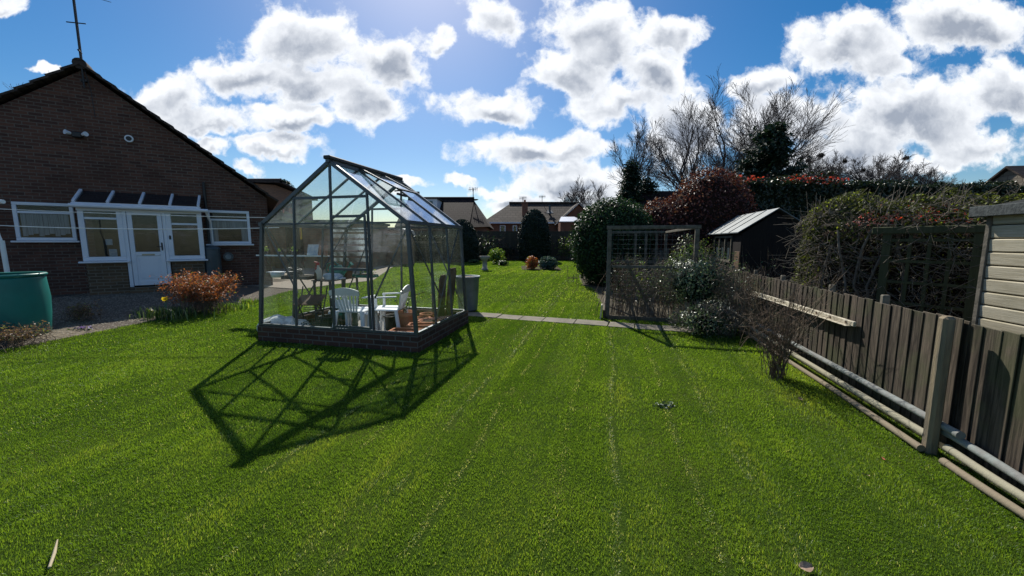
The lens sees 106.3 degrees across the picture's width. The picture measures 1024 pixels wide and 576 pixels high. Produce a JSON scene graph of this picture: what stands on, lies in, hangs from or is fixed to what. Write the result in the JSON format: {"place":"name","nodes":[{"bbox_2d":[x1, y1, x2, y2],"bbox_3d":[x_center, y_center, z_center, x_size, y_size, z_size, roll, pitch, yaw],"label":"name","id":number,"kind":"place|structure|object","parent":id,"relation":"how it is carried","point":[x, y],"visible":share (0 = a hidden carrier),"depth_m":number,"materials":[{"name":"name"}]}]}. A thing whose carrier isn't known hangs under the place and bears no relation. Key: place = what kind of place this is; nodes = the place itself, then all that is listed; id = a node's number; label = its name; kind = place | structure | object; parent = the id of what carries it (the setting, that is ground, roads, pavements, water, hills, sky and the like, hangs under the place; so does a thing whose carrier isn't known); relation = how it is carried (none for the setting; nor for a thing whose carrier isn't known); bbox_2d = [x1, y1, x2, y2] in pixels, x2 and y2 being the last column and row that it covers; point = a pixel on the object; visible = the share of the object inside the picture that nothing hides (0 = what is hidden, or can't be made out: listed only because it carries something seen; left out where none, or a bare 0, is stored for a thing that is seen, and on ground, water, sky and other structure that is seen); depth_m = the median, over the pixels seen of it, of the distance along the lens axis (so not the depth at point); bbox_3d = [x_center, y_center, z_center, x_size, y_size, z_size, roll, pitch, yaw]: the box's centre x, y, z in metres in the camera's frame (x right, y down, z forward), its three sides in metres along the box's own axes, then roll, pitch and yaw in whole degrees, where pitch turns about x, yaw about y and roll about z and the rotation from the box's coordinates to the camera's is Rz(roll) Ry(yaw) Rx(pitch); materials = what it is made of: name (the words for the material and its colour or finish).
{"place":"outdoors","nodes":[
{"label":"outdoors","id":0,"kind":"place"},
{"bbox_2d":[28,313,170,339],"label":"garden path","id":1,"kind":"structure","parent":0,"point":[75,332],"depth_m":6.22,"materials":[{"name":"concrete"}]},
{"bbox_2d":[0,265,396,349],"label":"gravel yard","id":2,"kind":"structure","parent":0,"point":[252,291],"depth_m":8.22,"materials":[{"name":"gravel"}]},
{"bbox_2d":[0,200,9,271],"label":"clothes post","id":3,"kind":"object","parent":2,"relation":"on","point":[3,250],"visible":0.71,"depth_m":6.56,"materials":[{"name":"white metal"}]},
{"bbox_2d":[6,209,264,217],"bbox_3d":[-6.681,-1.308,6.691,4.597,0.145,0.011,-1,7,-5],"label":"clothes line","id":4,"kind":"object","parent":3,"relation":"attached to","point":[133,214],"visible":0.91,"depth_m":6.70,"materials":[{"name":"plastic"}]},
{"bbox_2d":[0,225,278,229],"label":"clothes line","id":5,"kind":"object","parent":3,"relation":"attached to","point":[143,229],"visible":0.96,"depth_m":6.63,"materials":[{"name":"plastic"}]},
{"bbox_2d":[0,272,51,339],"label":"water butt","id":6,"kind":"object","parent":2,"relation":"on","point":[25,298],"visible":0.84,"depth_m":5.73,"materials":[{"name":"plastic"}]},
{"bbox_2d":[0,320,55,353],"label":"spirea bush","id":7,"kind":"object","parent":2,"relation":"on","point":[10,335],"visible":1,"depth_m":5.44,"materials":[{"name":"brown plant"}]},
{"bbox_2d":[59,299,102,323],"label":"spirea bush","id":8,"kind":"object","parent":2,"relation":"on","point":[79,312],"visible":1,"depth_m":6.78,"materials":[{"name":"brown plant"}]},
{"bbox_2d":[204,245,222,282],"bbox_3d":[-8.231,-0.581,10.542,0.430,1.180,0.430,-5,8,-34],"label":"water butt","id":9,"kind":"object","parent":2,"relation":"on","point":[212,256],"visible":0.71,"depth_m":10.38,"materials":[{"name":"plastic"}]},
{"bbox_2d":[249,266,393,288],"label":"driveway","id":10,"kind":"structure","parent":0,"point":[379,270],"depth_m":13.06,"materials":[{"name":"concrete"}]},
{"bbox_2d":[0,259,1023,575],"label":"lawn","id":11,"kind":"structure","parent":0,"point":[438,508],"depth_m":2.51,"materials":[{"name":"plant"}]},
{"bbox_2d":[129,304,215,321],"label":"daffodil clump","id":12,"kind":"object","parent":11,"relation":"on","point":[177,313],"visible":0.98,"depth_m":7.26,"materials":[{"name":"green plant"}]},
{"bbox_2d":[149,268,244,315],"bbox_3d":[-6.314,0.060,7.900,1.545,0.965,1.480,2,7,14],"label":"spirea bush","id":13,"kind":"object","parent":11,"relation":"on","point":[202,294],"visible":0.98,"depth_m":7.75,"materials":[{"name":"orange plant"}]},
{"bbox_2d":[197,301,254,312],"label":"green clump","id":14,"kind":"object","parent":11,"relation":"on","point":[241,305],"visible":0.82,"depth_m":8.24,"materials":[{"name":"green plant"}]},
{"bbox_2d":[414,234,445,260],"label":"boundary hedge","id":15,"kind":"object","parent":11,"relation":"on","point":[422,241],"visible":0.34,"depth_m":22.98,"materials":[{"name":"plant"}]},
{"bbox_2d":[443,219,481,261],"bbox_3d":[-2.890,-2.779,22.519,2.250,2.557,2.233,0,7,0],"label":"clipped yew","id":16,"kind":"object","parent":11,"relation":"on","point":[471,245],"visible":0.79,"depth_m":21.84,"materials":[{"name":"plant"}]},
{"bbox_2d":[456,275,479,310],"bbox_3d":[-0.930,0.105,8.071,0.530,0.720,0.530,0,7,0],"label":"garden bin","id":17,"kind":"object","parent":11,"relation":"on","point":[472,285],"visible":0.79,"depth_m":7.90,"materials":[{"name":"plastic"}]},
{"bbox_2d":[488,247,504,263],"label":"green shrub","id":18,"kind":"object","parent":11,"relation":"on","point":[496,255],"visible":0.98,"depth_m":20.92,"materials":[{"name":"green plant"}]},
{"bbox_2d":[517,209,552,260],"bbox_3d":[1.381,-3.222,23.368,2.175,3.185,2.251,0,7,0],"label":"clipped yew","id":19,"kind":"object","parent":11,"relation":"on","point":[534,235],"visible":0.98,"depth_m":22.68,"materials":[{"name":"plant"}]},
{"bbox_2d":[521,266,561,269],"bbox_3d":[1.349,-0.971,18.357,1.799,0.043,2.130,0,7,0],"label":"flower bed","id":20,"kind":"object","parent":11,"relation":"on","point":[538,268],"visible":0.52,"depth_m":17.42,"materials":[{"name":"soil"}]},
{"bbox_2d":[525,255,538,268],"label":"orange shrub","id":21,"kind":"object","parent":20,"relation":"on","point":[532,262],"visible":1,"depth_m":17.52,"materials":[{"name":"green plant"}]},
{"bbox_2d":[538,256,557,268],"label":"conifer shrub","id":22,"kind":"object","parent":20,"relation":"on","point":[548,262],"visible":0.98,"depth_m":17.45,"materials":[{"name":"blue plant"}]},
{"bbox_2d":[599,225,728,323],"bbox_3d":[3.260,-0.407,8.914,2.269,1.920,4.153,2,7,14],"label":"fruit cage","id":23,"kind":"object","parent":11,"relation":"on","point":[679,228],"visible":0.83,"depth_m":7.27,"materials":[{"name":"grey wood"}]},
{"bbox_2d":[714,268,845,380],"bbox_3d":[2.919,0.393,4.185,1.205,1.281,1.144,2,7,14],"label":"currant bush","id":24,"kind":"object","parent":11,"relation":"on","point":[776,362],"visible":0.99,"depth_m":4.18,"materials":[{"name":"plant"}]},
{"bbox_2d":[719,315,924,451],"bbox_3d":[3.541,0.848,5.202,0.067,0.059,5.125,2,7,14],"label":"edging pipe","id":25,"kind":"object","parent":11,"relation":"on","point":[913,443],"visible":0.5,"depth_m":3.36,"materials":[{"name":"plastic"}]},
{"bbox_2d":[938,458,1023,518],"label":"edging pipe","id":26,"kind":"object","parent":11,"relation":"on","point":[989,492],"visible":1,"depth_m":2.28,"materials":[{"name":"plastic"}]},
{"bbox_2d":[0,0,1023,226],"label":"sky","id":27,"kind":"structure","parent":0,"point":[508,100],"materials":[{"name":"blue"}]},
{"bbox_2d":[8,264,1023,503],"bbox_3d":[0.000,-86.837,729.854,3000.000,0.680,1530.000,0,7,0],"label":"ground","id":28,"kind":"structure","parent":0,"point":[599,292],"depth_m":8.77,"materials":[{"name":"soil"}]},
{"bbox_2d":[0,58,278,294],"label":"bungalow","id":29,"kind":"object","parent":28,"relation":"on","point":[125,156],"visible":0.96,"depth_m":9.40,"materials":[{"name":"brick"}]},
{"bbox_2d":[10,201,80,242],"bbox_3d":[-10.884,-1.522,8.948,1.072,0.920,0.175,-5,8,-34],"label":"window","id":30,"kind":"structure","parent":29,"relation":"in","point":[21,217],"depth_m":8.97,"materials":[{"name":"plastic"}]},
{"bbox_2d":[66,0,108,117],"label":"tv aerial","id":31,"kind":"object","parent":29,"relation":"attached to","point":[83,80],"visible":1,"depth_m":8.94,"materials":[{"name":"metal"}]},
{"bbox_2d":[77,210,129,263],"bbox_3d":[-9.761,-1.260,9.155,0.863,1.318,0.244,-5,8,-34],"label":"porch window","id":32,"kind":"structure","parent":29,"relation":"in","point":[81,219],"depth_m":9.18,"materials":[{"name":"plastic"}]},
{"bbox_2d":[126,212,168,285],"bbox_3d":[-9.120,-0.987,9.613,0.637,1.831,0.094,-5,8,-34],"label":"door","id":33,"kind":"structure","parent":29,"relation":"in","point":[144,264],"depth_m":9.66,"materials":[{"name":"plastic"}]},
{"bbox_2d":[165,212,207,261],"bbox_3d":[-8.480,-1.359,9.972,0.835,1.318,0.175,-5,8,-34],"label":"porch window","id":34,"kind":"structure","parent":29,"relation":"in","point":[201,257],"depth_m":10.01,"materials":[{"name":"plastic"}]},
{"bbox_2d":[206,210,253,245],"bbox_3d":[-8.008,-1.697,10.881,1.098,0.979,0.175,-5,8,-34],"label":"window","id":35,"kind":"structure","parent":29,"relation":"in","point":[232,219],"depth_m":10.93,"materials":[{"name":"plastic"}]},
{"bbox_2d":[247,178,317,266],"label":"brick house","id":36,"kind":"structure","parent":28,"relation":"on","point":[278,189],"depth_m":19.06,"materials":[{"name":"brick"}]},
{"bbox_2d":[268,220,389,268],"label":"brick outbuilding","id":37,"kind":"structure","parent":28,"relation":"on","point":[283,236],"depth_m":16.91,"materials":[{"name":"brick"}]},
{"bbox_2d":[285,227,304,267],"bbox_3d":[-9.543,-1.780,16.893,0.755,1.850,0.030,0,7,0],"label":"door","id":38,"kind":"structure","parent":37,"relation":"in","point":[288,230],"depth_m":16.87,"materials":[{"name":"glass"}]},
{"bbox_2d":[257,155,467,352],"bbox_3d":[-2.402,-0.516,6.326,2.808,2.810,1.980,2,7,14],"label":"greenhouse","id":39,"kind":"object","parent":28,"relation":"on","point":[360,336],"visible":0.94,"depth_m":5.64,"materials":[{"name":"metal"}]},
{"bbox_2d":[257,314,309,330],"bbox_3d":[-3.682,0.576,6.220,1.009,0.307,0.619,2,7,14],"label":"fleece heap","id":40,"kind":"object","parent":39,"relation":"in","point":[279,319],"visible":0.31,"depth_m":6.09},
{"bbox_2d":[293,286,327,324],"bbox_3d":[-3.322,0.351,6.365,0.422,0.730,0.468,0,7,-3],"label":"folding chair","id":41,"kind":"object","parent":39,"relation":"on","point":[310,300],"visible":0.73,"depth_m":6.34,"materials":[{"name":"metal"}]},
{"bbox_2d":[311,277,359,324],"bbox_3d":[-3.147,0.234,6.918,0.374,0.820,0.765,2,7,14],"label":"potting bench","id":42,"kind":"object","parent":39,"relation":"on","point":[330,288],"visible":0.38,"depth_m":6.61,"materials":[{"name":"metal"}]},
{"bbox_2d":[326,261,353,276],"bbox_3d":[-3.027,-0.316,6.736,0.558,0.312,0.250,2,7,14],"label":"watering can","id":43,"kind":"object","parent":42,"relation":"on","point":[342,272],"visible":0.59,"depth_m":6.68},
{"bbox_2d":[329,308,357,325],"bbox_3d":[-2.869,0.505,6.588,0.360,0.360,0.300,2,7,14],"label":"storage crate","id":44,"kind":"object","parent":39,"relation":"on","point":[354,316],"visible":0.36,"depth_m":6.51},
{"bbox_2d":[329,215,371,329],"bbox_3d":[-2.251,-0.212,5.326,0.618,1.580,0.022,2,7,14],"label":"door","id":45,"kind":"structure","parent":39,"relation":"in","point":[366,269],"depth_m":5.31,"materials":[{"name":"metal"}]},
{"bbox_2d":[328,288,380,329],"bbox_3d":[-2.440,0.362,5.953,0.558,0.804,0.599,1,7,5],"label":"garden chair","id":46,"kind":"object","parent":39,"relation":"on","point":[348,309],"visible":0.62,"depth_m":5.75,"materials":[{"name":"white plastic"}]},
{"bbox_2d":[367,284,409,330],"bbox_3d":[-1.925,0.345,6.098,0.599,0.804,0.558,0,7,4],"label":"garden chair","id":47,"kind":"object","parent":39,"relation":"on","point":[384,308],"visible":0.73,"depth_m":6.04,"materials":[{"name":"white plastic"}]},
{"bbox_2d":[383,314,395,330],"bbox_3d":[-2.007,0.529,6.425,0.276,0.350,0.273,2,7,14],"label":"bucket","id":48,"kind":"object","parent":39,"relation":"on","point":[390,322],"visible":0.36,"depth_m":6.33,"materials":[{"name":"black plastic"}]},
{"bbox_2d":[394,297,412,327],"bbox_3d":[-1.751,0.430,6.265,0.326,0.586,0.324,2,7,14],"label":"plant pot","id":49,"kind":"object","parent":39,"relation":"on","point":[405,318],"visible":0.56,"depth_m":6.16,"materials":[{"name":"ceramic"}]},
{"bbox_2d":[437,274,445,319],"bbox_3d":[-1.190,0.235,6.494,0.091,0.918,0.260,2,7,14],"label":"leaning board","id":50,"kind":"object","parent":39,"relation":"on","point":[441,314],"visible":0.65,"depth_m":6.46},
{"bbox_2d":[445,268,456,317],"bbox_3d":[-1.088,0.151,6.791,0.140,1.015,0.300,2,7,14],"label":"leaning board","id":51,"kind":"object","parent":39,"relation":"on","point":[453,271],"visible":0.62,"depth_m":6.74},
{"bbox_2d":[386,234,414,263],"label":"brick wall","id":52,"kind":"structure","parent":28,"relation":"on","point":[392,241],"depth_m":20.55,"materials":[{"name":"brick"}]},
{"bbox_2d":[395,191,493,230],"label":"tiled house","id":53,"kind":"structure","parent":28,"relation":"on","point":[457,208],"depth_m":27.43,"materials":[{"name":"tile"}]},
{"bbox_2d":[414,231,576,258],"bbox_3d":[-1.236,-2.725,24.746,12.875,1.931,0.100,0,7,0],"label":"panel fence","id":54,"kind":"object","parent":28,"relation":"on","point":[510,237],"visible":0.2,"depth_m":24.68,"materials":[{"name":"brown wood"}]},
{"bbox_2d":[487,200,587,230],"bbox_3d":[2.752,-6.357,40.044,11.267,5.274,8.965,0,7,0],"label":"bungalow","id":55,"kind":"object","parent":28,"relation":"on","point":[510,216],"visible":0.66,"depth_m":37.64,"materials":[{"name":"brick"}]},
{"bbox_2d":[558,217,576,230],"bbox_3d":[5.150,-4.669,34.086,2.200,3.370,1.800,0,7,0],"label":"conservatory","id":56,"kind":"object","parent":28,"relation":"on","point":[565,223],"visible":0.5,"depth_m":33.32,"materials":[{"name":"plastic"}]},
{"bbox_2d":[559,175,607,207],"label":"bare tree","id":57,"kind":"object","parent":28,"relation":"on","point":[573,197],"visible":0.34,"depth_m":46.91,"materials":[{"name":"plant"}]},
{"bbox_2d":[567,194,656,286],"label":"laurel dome","id":58,"kind":"structure","parent":28,"relation":"on","point":[589,243],"depth_m":11.56,"materials":[{"name":"green plant"}]},
{"bbox_2d":[589,251,647,320],"bbox_3d":[2.151,-0.090,7.658,1.187,1.346,1.018,7,10,44],"label":"bramble","id":59,"kind":"object","parent":28,"relation":"on","point":[623,281],"visible":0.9,"depth_m":7.58,"materials":[{"name":"brown plant"}]},
{"bbox_2d":[603,255,649,306],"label":"currant bush","id":60,"kind":"object","parent":28,"relation":"on","point":[629,275],"visible":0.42,"depth_m":8.71,"materials":[{"name":"green plant"}]},
{"bbox_2d":[614,157,645,208],"bbox_3d":[7.904,-5.229,25.671,2.436,6.637,2.646,4,8,33],"label":"conifer","id":61,"kind":"object","parent":28,"relation":"on","point":[630,183],"visible":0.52,"depth_m":25.00,"materials":[{"name":"green plant"}]},
{"bbox_2d":[605,116,671,190],"bbox_3d":[9.202,-7.184,28.128,4.479,10.140,4.782,0,7,0],"label":"bare tree","id":62,"kind":"object","parent":28,"relation":"on","point":[638,148],"visible":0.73,"depth_m":27.16,"materials":[{"name":"plant"}]},
{"bbox_2d":[620,257,673,316],"bbox_3d":[2.705,-0.049,7.740,1.136,1.245,1.088,2,7,14],"label":"bramble","id":63,"kind":"object","parent":28,"relation":"on","point":[649,301],"visible":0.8,"depth_m":7.56,"materials":[{"name":"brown plant"}]},
{"bbox_2d":[638,173,662,196],"bbox_3d":[9.107,-5.030,26.775,2.970,5.938,2.812,4,8,31],"label":"conifer","id":64,"kind":"object","parent":28,"relation":"on","point":[649,186],"visible":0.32,"depth_m":26.07,"materials":[{"name":"green plant"}]},
{"bbox_2d":[646,248,669,284],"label":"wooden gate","id":65,"kind":"structure","parent":28,"relation":"on","point":[658,255],"depth_m":11.78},
{"bbox_2d":[636,254,680,306],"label":"currant bush","id":66,"kind":"object","parent":28,"relation":"on","point":[661,278],"visible":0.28,"depth_m":8.85,"materials":[{"name":"green plant"}]},
{"bbox_2d":[637,191,682,210],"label":"tiled house","id":67,"kind":"structure","parent":28,"relation":"on","point":[665,194],"depth_m":25.82,"materials":[{"name":"tile"}]},
{"bbox_2d":[649,265,687,317],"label":"bramble","id":68,"kind":"object","parent":28,"relation":"on","point":[660,303],"visible":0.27,"depth_m":7.50,"materials":[{"name":"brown plant"}]},
{"bbox_2d":[640,197,700,284],"bbox_3d":[5.041,-1.538,12.542,3.041,2.928,2.130,2,7,14],"label":"beech hedge","id":69,"kind":"object","parent":28,"relation":"on","point":[662,214],"visible":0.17,"depth_m":11.80,"materials":[{"name":"red plant"}]},
{"bbox_2d":[666,234,722,302],"bbox_3d":[4.007,-0.367,8.593,1.060,1.678,1.071,-3,7,-23],"label":"spring shrub","id":70,"kind":"object","parent":28,"relation":"on","point":[689,246],"visible":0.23,"depth_m":8.46,"materials":[{"name":"green plant"}]},
{"bbox_2d":[647,249,744,316],"bbox_3d":[3.312,-0.011,6.949,1.616,1.439,1.112,2,7,14],"label":"viburnum","id":71,"kind":"object","parent":28,"relation":"on","point":[689,284],"visible":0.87,"depth_m":6.76,"materials":[{"name":"green plant"}]},
{"bbox_2d":[665,298,745,338],"bbox_3d":[3.096,0.491,6.186,1.174,0.655,1.016,2,7,14],"label":"viburnum","id":72,"kind":"object","parent":28,"relation":"on","point":[703,320],"visible":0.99,"depth_m":6.07,"materials":[{"name":"green plant"}]},
{"bbox_2d":[667,164,759,263],"bbox_3d":[6.211,-1.919,12.127,2.917,3.791,2.325,2,7,14],"label":"beech hedge","id":73,"kind":"object","parent":28,"relation":"on","point":[713,201],"visible":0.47,"depth_m":11.41,"materials":[{"name":"red plant"}]},
{"bbox_2d":[694,259,770,336],"bbox_3d":[3.639,0.130,6.258,1.023,1.209,1.044,-4,8,-31],"label":"bramble","id":74,"kind":"object","parent":28,"relation":"on","point":[733,281],"visible":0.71,"depth_m":6.17,"materials":[{"name":"brown plant"}]},
{"bbox_2d":[643,64,825,190],"bbox_3d":[15.287,-8.699,28.555,11.702,13.018,10.826,0,7,0],"label":"bare tree","id":75,"kind":"object","parent":28,"relation":"on","point":[684,170],"visible":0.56,"depth_m":28.75,"materials":[{"name":"plant"}]},
{"bbox_2d":[708,208,807,282],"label":"dark shed","id":76,"kind":"structure","parent":28,"relation":"on","point":[755,234],"depth_m":8.30,"materials":[{"name":"black wood"}]},
{"bbox_2d":[712,236,732,262],"bbox_3d":[5.300,-0.993,9.704,0.045,0.625,1.537,2,7,14],"label":"window","id":77,"kind":"structure","parent":76,"relation":"in","point":[719,237],"depth_m":9.45,"materials":[{"name":"black glass"}]},
{"bbox_2d":[669,77,854,178],"bbox_3d":[19.035,-8.963,29.889,11.304,13.224,10.078,0,7,0],"label":"bare tree","id":78,"kind":"object","parent":28,"relation":"on","point":[809,134],"visible":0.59,"depth_m":28.06,"materials":[{"name":"plant"}]},
{"bbox_2d":[734,121,815,181],"bbox_3d":[15.366,-5.798,23.158,5.519,8.448,5.320,0,7,0],"label":"conifer","id":79,"kind":"object","parent":28,"relation":"on","point":[773,141],"visible":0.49,"depth_m":22.49,"materials":[{"name":"green plant"}]},
{"bbox_2d":[741,245,808,281],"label":"bramble","id":80,"kind":"object","parent":28,"relation":"on","point":[771,264],"visible":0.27,"depth_m":7.91,"materials":[{"name":"green plant"}]},
{"bbox_2d":[789,153,839,180],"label":"distant tree","id":81,"kind":"object","parent":28,"relation":"on","point":[821,169],"visible":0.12,"depth_m":68.41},
{"bbox_2d":[804,154,847,182],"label":"distant tree","id":82,"kind":"object","parent":28,"relation":"on","point":[817,169],"visible":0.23,"depth_m":68.03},
{"bbox_2d":[814,149,865,184],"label":"distant tree","id":83,"kind":"object","parent":28,"relation":"on","point":[834,161],"visible":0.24,"depth_m":68.47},
{"bbox_2d":[706,264,1023,491],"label":"board fence","id":84,"kind":"object","parent":28,"relation":"on","point":[884,344],"visible":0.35,"depth_m":2.97,"materials":[{"name":"brown wood"}]},
{"bbox_2d":[752,291,856,326],"bbox_3d":[3.616,0.216,5.008,0.064,0.094,2.707,2,7,14],"label":"timber plank","id":85,"kind":"object","parent":84,"relation":"attached to","point":[840,320],"visible":0.65,"depth_m":4.24,"materials":[{"name":"wood"}]},
{"bbox_2d":[941,429,1023,484],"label":"edging pipe","id":86,"kind":"object","parent":84,"relation":"attached to","point":[1009,471],"visible":0.78,"depth_m":2.36,"materials":[{"name":"plastic"}]},
{"bbox_2d":[942,444,1023,502],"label":"edging pipe","id":87,"kind":"object","parent":84,"relation":"attached to","point":[1007,487],"visible":1,"depth_m":2.33,"materials":[{"name":"plastic"}]},
{"bbox_2d":[827,153,910,183],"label":"distant tree","id":88,"kind":"object","parent":28,"relation":"on","point":[851,175],"visible":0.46,"depth_m":67.52,"materials":[{"name":"plant"}]},
{"bbox_2d":[727,170,1023,280],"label":"tall hedge","id":89,"kind":"object","parent":28,"relation":"on","point":[787,195],"visible":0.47,"depth_m":13.26,"materials":[{"name":"plant"}]},
{"bbox_2d":[849,149,916,182],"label":"distant tree","id":90,"kind":"object","parent":28,"relation":"on","point":[898,164],"visible":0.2,"depth_m":67.23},
{"bbox_2d":[861,156,912,183],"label":"distant tree","id":91,"kind":"object","parent":28,"relation":"on","point":[880,172],"visible":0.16,"depth_m":67.25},
{"bbox_2d":[775,178,1023,318],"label":"climber hedge","id":92,"kind":"object","parent":28,"relation":"on","point":[853,251],"visible":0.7,"depth_m":5.47,"materials":[{"name":"plant"}]},
{"bbox_2d":[880,159,943,184],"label":"distant tree","id":93,"kind":"object","parent":28,"relation":"on","point":[928,174],"visible":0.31,"depth_m":68.44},
{"bbox_2d":[853,203,972,225],"bbox_3d":[7.766,-0.561,7.569,2.790,2.360,1.377,2,7,14],"label":"photinia","id":94,"kind":"object","parent":28,"relation":"on","point":[914,219],"visible":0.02,"depth_m":7.38,"materials":[{"name":"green plant"}]},
{"bbox_2d":[872,224,985,322],"bbox_3d":[5.334,0.055,4.975,0.090,1.700,1.160,-3,8,-26],"label":"trellis screen","id":95,"kind":"object","parent":28,"relation":"on","point":[977,239],"visible":0.6,"depth_m":4.89,"materials":[{"name":"brown wood"}]},
{"bbox_2d":[908,162,951,184],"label":"distant tree","id":96,"kind":"object","parent":28,"relation":"on","point":[915,166],"visible":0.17,"depth_m":69.44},
{"bbox_2d":[915,168,957,185],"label":"distant tree","id":97,"kind":"object","parent":28,"relation":"on","point":[936,175],"visible":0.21,"depth_m":67.83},
{"bbox_2d":[921,315,955,455],"bbox_3d":[2.981,0.785,2.698,0.072,1.195,0.076,2,7,14],"label":"fence post","id":98,"kind":"object","parent":28,"relation":"on","point":[944,340],"visible":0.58,"depth_m":2.66,"materials":[{"name":"concrete"}]},
{"bbox_2d":[725,311,922,435],"bbox_3d":[3.602,0.752,5.247,0.073,0.063,5.185,2,7,14],"label":"edging pipe","id":99,"kind":"object","parent":98,"relation":"attached to","point":[913,426],"visible":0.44,"depth_m":3.43,"materials":[{"name":"plastic"}]},
{"bbox_2d":[724,304,965,439],"bbox_3d":[3.644,0.667,5.185,0.069,0.068,5.464,2,7,14],"label":"edging pipe","id":100,"kind":"object","parent":98,"relation":"attached to","point":[954,432],"visible":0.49,"depth_m":3.28,"materials":[{"name":"plastic"}]},
{"bbox_2d":[968,199,1023,333],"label":"garden shed","id":101,"kind":"structure","parent":28,"relation":"on","point":[999,301],"depth_m":3.58,"materials":[{"name":"wood"}]},
{"bbox_2d":[987,166,1023,186],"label":"stone house","id":102,"kind":"structure","parent":28,"relation":"on","point":[1009,173],"depth_m":18.36,"materials":[{"name":"tile"}]},
{"bbox_2d":[468,312,730,335],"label":"slab path","id":103,"kind":"structure","parent":0,"point":[592,322],"depth_m":7.01,"materials":[{"name":"concrete"}]},
{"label":"soil bed","id":104,"kind":"structure","parent":0,"visible":0},
{"bbox_2d":[477,231,506,256],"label":"shrub","id":105,"kind":"object","parent":104,"relation":"on","point":[485,248],"visible":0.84,"depth_m":24.02,"materials":[{"name":"green plant"}]},
{"bbox_2d":[497,242,515,259],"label":"shrub","id":106,"kind":"object","parent":104,"relation":"on","point":[508,253],"visible":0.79,"depth_m":24.23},
{"bbox_2d":[553,236,571,259],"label":"shrub","id":107,"kind":"object","parent":104,"relation":"on","point":[564,248],"visible":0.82,"depth_m":23.91,"materials":[{"name":"green plant"}]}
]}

